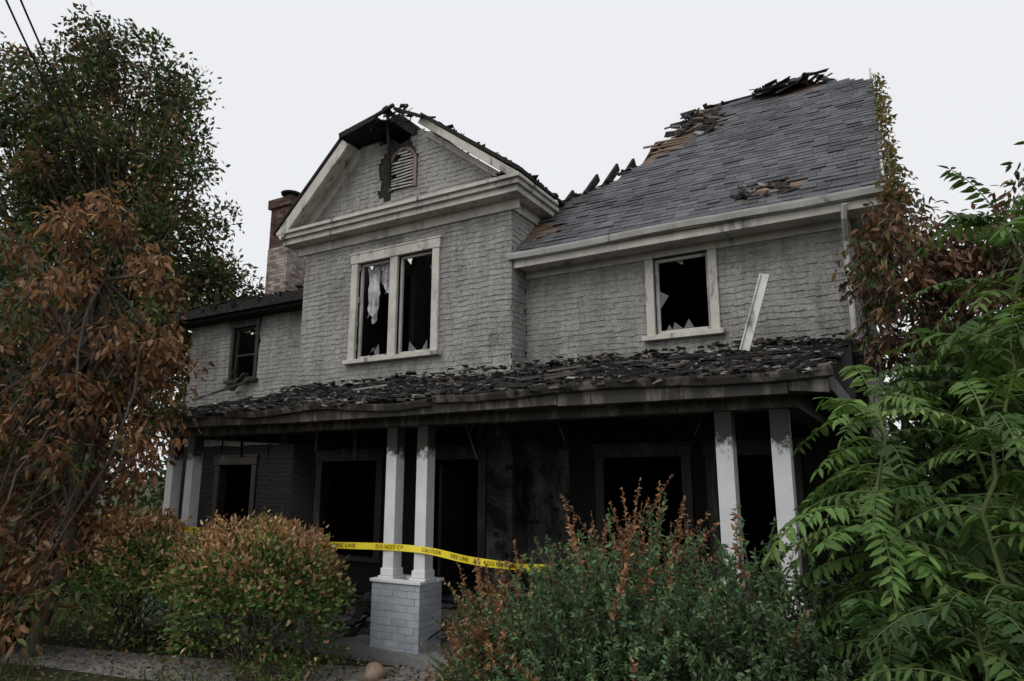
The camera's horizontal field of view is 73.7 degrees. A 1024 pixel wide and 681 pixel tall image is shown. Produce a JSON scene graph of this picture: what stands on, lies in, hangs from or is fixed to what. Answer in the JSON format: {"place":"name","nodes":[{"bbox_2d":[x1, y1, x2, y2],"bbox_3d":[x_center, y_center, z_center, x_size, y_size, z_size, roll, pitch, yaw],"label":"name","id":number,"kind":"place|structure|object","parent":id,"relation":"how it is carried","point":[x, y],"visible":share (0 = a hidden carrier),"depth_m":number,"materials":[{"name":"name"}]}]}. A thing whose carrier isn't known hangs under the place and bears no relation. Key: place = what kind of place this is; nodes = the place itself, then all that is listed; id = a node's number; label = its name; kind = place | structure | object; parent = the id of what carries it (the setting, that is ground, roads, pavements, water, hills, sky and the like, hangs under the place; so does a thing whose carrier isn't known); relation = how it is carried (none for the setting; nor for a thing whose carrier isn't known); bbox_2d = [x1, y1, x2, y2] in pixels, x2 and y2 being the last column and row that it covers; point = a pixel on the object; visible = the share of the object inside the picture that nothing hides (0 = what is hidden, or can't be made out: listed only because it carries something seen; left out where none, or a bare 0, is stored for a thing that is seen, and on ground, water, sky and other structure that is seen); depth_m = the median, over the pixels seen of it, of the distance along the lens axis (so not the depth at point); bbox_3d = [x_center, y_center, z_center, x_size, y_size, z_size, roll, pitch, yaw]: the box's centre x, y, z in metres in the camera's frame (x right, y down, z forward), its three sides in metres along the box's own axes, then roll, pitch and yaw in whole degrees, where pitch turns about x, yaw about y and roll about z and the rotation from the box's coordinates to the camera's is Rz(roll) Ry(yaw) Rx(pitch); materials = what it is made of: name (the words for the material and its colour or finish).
{"place":"outdoors","nodes":[
{"label":"outdoors","id":0,"kind":"place"},
{"bbox_2d":[0,642,457,680],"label":"concrete path","id":1,"kind":"structure","parent":0,"point":[157,665],"depth_m":7.03,"materials":[{"name":"grey concrete"}]},
{"bbox_2d":[162,408,805,611],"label":"porch columns","id":2,"kind":"structure","parent":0,"point":[782,462],"depth_m":7.54,"materials":[{"name":"white wood"}]},
{"bbox_2d":[108,514,546,571],"bbox_3d":[-2.495,2.293,7.980,7.165,0.385,0.808,-8,-14,33],"label":"caution tape","id":3,"kind":"object","parent":2,"relation":"attached to","point":[417,549],"visible":0.38,"depth_m":7.43,"materials":[{"name":"yellow plastic"}]},
{"bbox_2d":[128,339,851,419],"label":"burned porch roof shingles","id":4,"kind":"object","parent":2,"relation":"on","point":[669,368],"visible":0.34,"depth_m":7.96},
{"bbox_2d":[143,376,857,444],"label":"porch beam and fascia","id":5,"kind":"structure","parent":2,"relation":"on","point":[646,402],"depth_m":6.85,"materials":[{"name":"grey wood"}]},
{"bbox_2d":[127,365,832,422],"bbox_3d":[-1.504,0.718,7.575,9.230,0.163,0.099,-7,-13,29],"label":"porch gutter","id":6,"kind":"object","parent":5,"relation":"attached to","point":[748,379],"visible":0.78,"depth_m":6.51,"materials":[{"name":"grey metal"}]},
{"bbox_2d":[205,344,856,434],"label":"porch ceiling and deck","id":7,"kind":"structure","parent":5,"relation":"on","point":[847,360],"depth_m":8.83,"materials":[{"name":"black wood"}]},
{"bbox_2d":[0,482,1011,680],"bbox_3d":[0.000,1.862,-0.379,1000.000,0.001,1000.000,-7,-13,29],"label":"ground","id":8,"kind":"structure","parent":0,"point":[47,672],"depth_m":7.99,"materials":[{"name":"soil"}]},
{"bbox_2d":[0,559,64,647],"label":"undergrowth shrub","id":9,"kind":"object","parent":8,"relation":"on","point":[28,612],"visible":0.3,"depth_m":8.11,"materials":[{"name":"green plant"}]},
{"bbox_2d":[0,198,137,582],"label":"green maple tree","id":10,"kind":"object","parent":8,"relation":"on","point":[24,348],"visible":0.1,"depth_m":12.77,"materials":[{"name":"green plant"}]},
{"bbox_2d":[0,189,214,663],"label":"scorched magnolia tree","id":11,"kind":"object","parent":8,"relation":"on","point":[70,400],"visible":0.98,"depth_m":7.94,"materials":[{"name":"brown plant"}]},
{"bbox_2d":[44,498,207,658],"bbox_3d":[-4.457,2.731,8.069,2.001,1.712,1.524,-7,-13,29],"label":"scorched round bush","id":12,"kind":"object","parent":8,"relation":"on","point":[159,532],"visible":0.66,"depth_m":7.72,"materials":[{"name":"green plant"}]},
{"bbox_2d":[0,3,264,538],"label":"tall green tree","id":13,"kind":"object","parent":8,"relation":"on","point":[39,174],"visible":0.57,"depth_m":17.64,"materials":[{"name":"green plant"}]},
{"bbox_2d":[143,562,176,614],"bbox_3d":[-4.714,3.461,9.496,0.664,0.795,0.404,-7,-13,29],"label":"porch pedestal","id":14,"kind":"object","parent":8,"relation":"on","point":[145,600],"visible":0.01,"depth_m":9.36,"materials":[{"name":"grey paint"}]},
{"bbox_2d":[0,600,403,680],"bbox_3d":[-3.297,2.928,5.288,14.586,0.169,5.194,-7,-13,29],"label":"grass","id":15,"kind":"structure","parent":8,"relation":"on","point":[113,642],"depth_m":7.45,"materials":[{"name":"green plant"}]},
{"bbox_2d":[0,607,441,680],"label":"leaf litter","id":16,"kind":"object","parent":8,"relation":"on","point":[182,662],"visible":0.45,"depth_m":7.18,"materials":[{"name":"brown plant"}]},
{"bbox_2d":[133,506,358,680],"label":"scorched round bush","id":17,"kind":"object","parent":8,"relation":"on","point":[215,561],"visible":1,"depth_m":6.75,"materials":[{"name":"green plant"}]},
{"bbox_2d":[223,640,336,680],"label":"garden weeds","id":18,"kind":"object","parent":8,"relation":"on","point":[284,676],"visible":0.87,"depth_m":6.47,"materials":[{"name":"green plant"}]},
{"bbox_2d":[363,662,386,680],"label":"garden stone","id":19,"kind":"object","parent":8,"relation":"on","point":[375,671],"visible":0.96,"depth_m":6.60,"materials":[{"name":"beige stone"}]},
{"bbox_2d":[369,579,441,653],"bbox_3d":[-1.163,3.053,7.488,0.664,0.795,0.404,-7,-13,29],"label":"porch pedestal","id":20,"kind":"object","parent":8,"relation":"on","point":[389,614],"visible":0.84,"depth_m":7.33,"materials":[{"name":"grey brick"}]},
{"bbox_2d":[370,579,440,651],"bbox_3d":[-1.163,3.056,7.487,0.650,0.796,0.390,-7,-13,29],"label":"porch pedestal mortar","id":21,"kind":"object","parent":20,"relation":"attached to","point":[405,620],"visible":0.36,"depth_m":7.33,"materials":[{"name":"grey concrete"}]},
{"bbox_2d":[370,574,810,622],"bbox_3d":[-1.299,2.653,7.649,8.585,0.050,0.440,-7,-13,29],"label":"pedestal cap","id":22,"kind":"object","parent":20,"relation":"on","point":[399,579],"visible":0.28,"depth_m":7.43,"materials":[{"name":"paint"}]},
{"bbox_2d":[425,594,559,680],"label":"barberry shrub","id":23,"kind":"object","parent":8,"relation":"on","point":[474,634],"visible":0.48,"depth_m":4.56,"materials":[{"name":"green plant"}]},
{"bbox_2d":[416,540,573,680],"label":"barberry shrub","id":24,"kind":"object","parent":8,"relation":"on","point":[489,589],"visible":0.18,"depth_m":5.26,"materials":[{"name":"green plant"}]},
{"bbox_2d":[140,564,856,675],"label":"porch floor","id":25,"kind":"structure","parent":8,"relation":"on","point":[359,647],"depth_m":7.80,"materials":[{"name":"grey concrete"}]},
{"bbox_2d":[184,412,828,658],"bbox_3d":[-0.656,2.315,8.575,8.687,2.646,2.540,-7,-13,29],"label":"porch debris","id":26,"kind":"object","parent":25,"relation":"on","point":[363,606],"visible":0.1,"depth_m":8.46,"materials":[{"name":"black wood"}]},
{"bbox_2d":[286,257,779,574],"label":"interior partitions","id":27,"kind":"object","parent":25,"relation":"on","point":[683,287],"visible":0.07,"depth_m":12.39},
{"bbox_2d":[2,357,1010,526],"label":"distant trees","id":28,"kind":"object","parent":8,"relation":"on","point":[153,501],"visible":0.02,"depth_m":36.02,"materials":[{"name":"green plant"}]},
{"bbox_2d":[217,129,871,622],"bbox_3d":[-0.062,0.420,14.480,13.620,8.750,7.340,-7,-13,29],"label":"wall structure","id":29,"kind":"object","parent":8,"relation":"on","point":[347,515],"depth_m":13.01,"materials":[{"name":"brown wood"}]},
{"bbox_2d":[163,289,302,329],"bbox_3d":[-4.881,-0.864,15.943,5.066,1.250,3.719,-7,-13,29],"label":"wing eave and roof","id":30,"kind":"object","parent":29,"relation":"attached to","point":[233,309],"visible":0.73,"depth_m":14.39,"materials":[{"name":"brown wood"}]},
{"bbox_2d":[5,0,180,307],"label":"overhead service cable","id":31,"kind":"object","parent":30,"relation":"attached to","point":[29,50],"visible":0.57,"depth_m":10.39,"materials":[{"name":"black rubber"}]},
{"bbox_2d":[265,246,305,294],"bbox_3d":[-5.352,-1.383,16.161,0.674,1.546,0.604,-7,-13,29],"label":"chimney base","id":32,"kind":"object","parent":30,"relation":"on","point":[285,270],"visible":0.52,"depth_m":15.96,"materials":[{"name":"brick"}]},
{"bbox_2d":[269,205,291,248],"bbox_3d":[-5.356,-2.632,16.417,0.644,0.996,0.584,-7,-13,29],"label":"chimney stack","id":33,"kind":"object","parent":32,"relation":"on","point":[277,222],"visible":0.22,"depth_m":16.24,"materials":[{"name":"red brick"}]},
{"bbox_2d":[269,206,287,247],"bbox_3d":[-5.356,-2.628,16.416,0.630,0.996,0.570,-7,-13,29],"label":"chimney stack mortar","id":34,"kind":"object","parent":33,"relation":"attached to","point":[275,227],"visible":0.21,"depth_m":16.24,"materials":[{"name":"grey concrete"}]},
{"bbox_2d":[268,195,296,208],"bbox_3d":[-5.351,-3.230,16.536,0.772,0.215,0.703,-7,-13,29],"label":"chimney collar","id":35,"kind":"object","parent":33,"relation":"on","point":[281,201],"visible":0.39,"depth_m":16.21,"materials":[{"name":"red brick"}]},
{"bbox_2d":[268,197,293,210],"bbox_3d":[-5.352,-3.226,16.536,0.760,0.216,0.690,-7,-13,29],"label":"chimney collar mortar","id":36,"kind":"object","parent":35,"relation":"attached to","point":[279,205],"visible":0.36,"depth_m":16.22,"materials":[{"name":"grey concrete"}]},
{"bbox_2d":[281,190,299,196],"bbox_3d":[-5.356,-3.487,16.591,0.498,0.310,0.496,-7,-13,29],"label":"chimney cap","id":37,"kind":"object","parent":35,"relation":"on","point":[289,192],"visible":0.54,"depth_m":16.47,"materials":[{"name":"black metal"}]},
{"bbox_2d":[267,247,305,293],"bbox_3d":[-5.352,-1.379,16.160,0.660,1.546,0.590,-7,-13,29],"label":"chimney base mortar","id":38,"kind":"object","parent":32,"relation":"attached to","point":[282,269],"visible":0.21,"depth_m":15.98,"materials":[{"name":"grey concrete"}]},
{"bbox_2d":[391,151,413,189],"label":"vent louvres","id":39,"kind":"object","parent":29,"relation":"attached to","point":[393,183],"visible":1,"depth_m":11.86,"materials":[{"name":"grey wood"}]},
{"bbox_2d":[388,147,417,192],"bbox_3d":[-1.894,-2.999,11.895,0.600,0.780,0.040,-7,-13,29],"label":"vent arch frame","id":40,"kind":"object","parent":29,"relation":"attached to","point":[415,157],"visible":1,"depth_m":11.84,"materials":[{"name":"grey wood"}]},
{"bbox_2d":[134,73,853,418],"bbox_3d":[-1.907,-1.593,12.235,14.110,6.411,6.923,-7,-13,29],"label":"roof debris","id":41,"kind":"object","parent":29,"relation":"on","point":[559,373],"visible":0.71,"depth_m":8.63,"materials":[{"name":"black wood"}]},
{"bbox_2d":[273,103,565,274],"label":"charred gable roof","id":42,"kind":"structure","parent":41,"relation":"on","point":[361,134],"depth_m":12.10,"materials":[{"name":"black wood"}]},
{"bbox_2d":[506,183,884,351],"bbox_3d":[2.132,-0.659,9.011,5.081,1.880,0.597,-5,-13,25],"label":"gutter and downspout","id":43,"kind":"object","parent":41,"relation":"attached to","point":[763,279],"visible":0.95,"depth_m":8.52,"materials":[{"name":"white paint"}]},
{"bbox_2d":[865,72,926,261],"bbox_3d":[5.240,-2.576,9.481,0.520,4.637,3.955,-7,-13,29],"label":"rake vine","id":44,"kind":"object","parent":41,"relation":"attached to","point":[892,182],"visible":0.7,"depth_m":8.45,"materials":[{"name":"green plant"}]},
{"bbox_2d":[210,318,817,606],"bbox_3d":[-1.460,1.486,11.302,11.680,5.115,1.145,-7,-13,29],"label":"sooty window and door casings","id":45,"kind":"structure","parent":29,"relation":"attached to","point":[451,525],"depth_m":10.39,"materials":[{"name":"black wood"}]},
{"bbox_2d":[192,373,248,400],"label":"hanging boards","id":46,"kind":"object","parent":45,"relation":"hanging from","point":[238,382],"visible":1,"depth_m":14.18,"materials":[{"name":"grey wood"}]},
{"bbox_2d":[477,425,570,607],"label":"wall","id":47,"kind":"structure","parent":29,"relation":"attached to","point":[532,483],"depth_m":9.91,"materials":[{"name":"black wood"}]},
{"bbox_2d":[178,351,886,620],"bbox_3d":[-1.667,2.446,11.231,13.620,3.336,0.960,-7,-13,29],"label":"porch wall siding","id":48,"kind":"object","parent":29,"relation":"attached to","point":[285,487],"visible":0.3,"depth_m":9.86,"materials":[{"name":"black wood"}]},
{"bbox_2d":[342,235,725,364],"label":"window casings","id":49,"kind":"object","parent":29,"relation":"attached to","point":[392,253],"depth_m":11.08,"materials":[{"name":"white wood"}]},
{"bbox_2d":[367,263,389,323],"bbox_3d":[-2.315,-0.805,11.921,0.544,1.070,0.121,-7,-13,29],"label":"torn curtain","id":50,"kind":"object","parent":49,"relation":"hanging from","point":[376,278],"visible":0.91,"depth_m":11.96,"materials":[{"name":"fabric"}]},
{"bbox_2d":[368,258,693,355],"bbox_3d":[-0.021,-0.743,10.656,5.557,1.645,0.122,-5,-13,24],"label":"broken glass","id":51,"kind":"object","parent":49,"relation":"attached to","point":[663,298],"visible":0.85,"depth_m":9.67,"materials":[{"name":"grey"}]},
{"bbox_2d":[184,128,888,458],"bbox_3d":[-0.086,-0.102,11.818,15.073,8.361,6.261,-1,-12,5],"label":"shingle siding","id":52,"kind":"object","parent":29,"relation":"attached to","point":[598,311],"visible":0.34,"depth_m":10.60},
{"bbox_2d":[276,68,892,323],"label":"cornice and eave trim","id":53,"kind":"structure","parent":29,"relation":"attached to","point":[305,234],"depth_m":10.76,"materials":[{"name":"white wood"}]},
{"bbox_2d":[565,137,671,199],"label":"charred rafters","id":54,"kind":"object","parent":29,"relation":"attached to","point":[595,180],"visible":0.2,"depth_m":12.35,"materials":[{"name":"black wood"}]},
{"bbox_2d":[513,82,892,269],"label":"roof deck","id":55,"kind":"structure","parent":29,"relation":"on","point":[540,228],"depth_m":11.50,"materials":[{"name":"wood"}]},
{"bbox_2d":[514,68,898,310],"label":"asphalt shingles","id":56,"kind":"object","parent":55,"relation":"on","point":[649,200],"visible":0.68,"depth_m":10.39,"materials":[{"name":"grey asphalt"}]},
{"bbox_2d":[425,492,832,680],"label":"yew shrub","id":57,"kind":"object","parent":8,"relation":"on","point":[556,627],"visible":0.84,"depth_m":4.18,"materials":[{"name":"green plant"}]},
{"bbox_2d":[515,474,743,655],"bbox_3d":[0.974,2.043,5.133,1.940,2.042,1.848,3,-12,-16],"label":"barberry shrub","id":58,"kind":"object","parent":8,"relation":"on","point":[675,543],"visible":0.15,"depth_m":5.19,"materials":[{"name":"green plant"}]},
{"bbox_2d":[572,504,921,680],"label":"yew shrub","id":59,"kind":"object","parent":8,"relation":"on","point":[797,643],"visible":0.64,"depth_m":3.95,"materials":[{"name":"green plant"}]},
{"bbox_2d":[749,364,1023,680],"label":"tree of heaven","id":60,"kind":"object","parent":8,"relation":"on","point":[875,530],"visible":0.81,"depth_m":3.89,"materials":[{"name":"green plant"}]},
{"bbox_2d":[835,633,984,680],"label":"undergrowth shrub","id":61,"kind":"object","parent":8,"relation":"on","point":[859,661],"visible":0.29,"depth_m":3.90,"materials":[{"name":"green plant"}]},
{"bbox_2d":[807,516,1023,680],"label":"undergrowth shrub","id":62,"kind":"object","parent":8,"relation":"on","point":[1014,557],"visible":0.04,"depth_m":4.02,"materials":[{"name":"green plant"}]},
{"bbox_2d":[829,561,1023,680],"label":"tree of heaven","id":63,"kind":"object","parent":8,"relation":"on","point":[1002,612],"visible":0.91,"depth_m":3.16,"materials":[{"name":"green plant"}]},
{"bbox_2d":[832,257,1023,610],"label":"green understory tree","id":64,"kind":"object","parent":8,"relation":"on","point":[940,475],"visible":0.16,"depth_m":5.58,"materials":[{"name":"green plant"}]},
{"bbox_2d":[832,141,1023,475],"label":"scorched corner tree","id":65,"kind":"object","parent":8,"relation":"on","point":[888,235],"visible":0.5,"depth_m":6.59,"materials":[{"name":"brown plant"}]},
{"bbox_2d":[872,165,1023,659],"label":"tree of heaven","id":66,"kind":"object","parent":8,"relation":"on","point":[1007,332],"visible":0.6,"depth_m":4.70,"materials":[{"name":"green plant"}]},
{"bbox_2d":[0,0,1023,481],"label":"sky","id":67,"kind":"structure","parent":0,"point":[566,91],"materials":[{"name":"white"}]}
]}

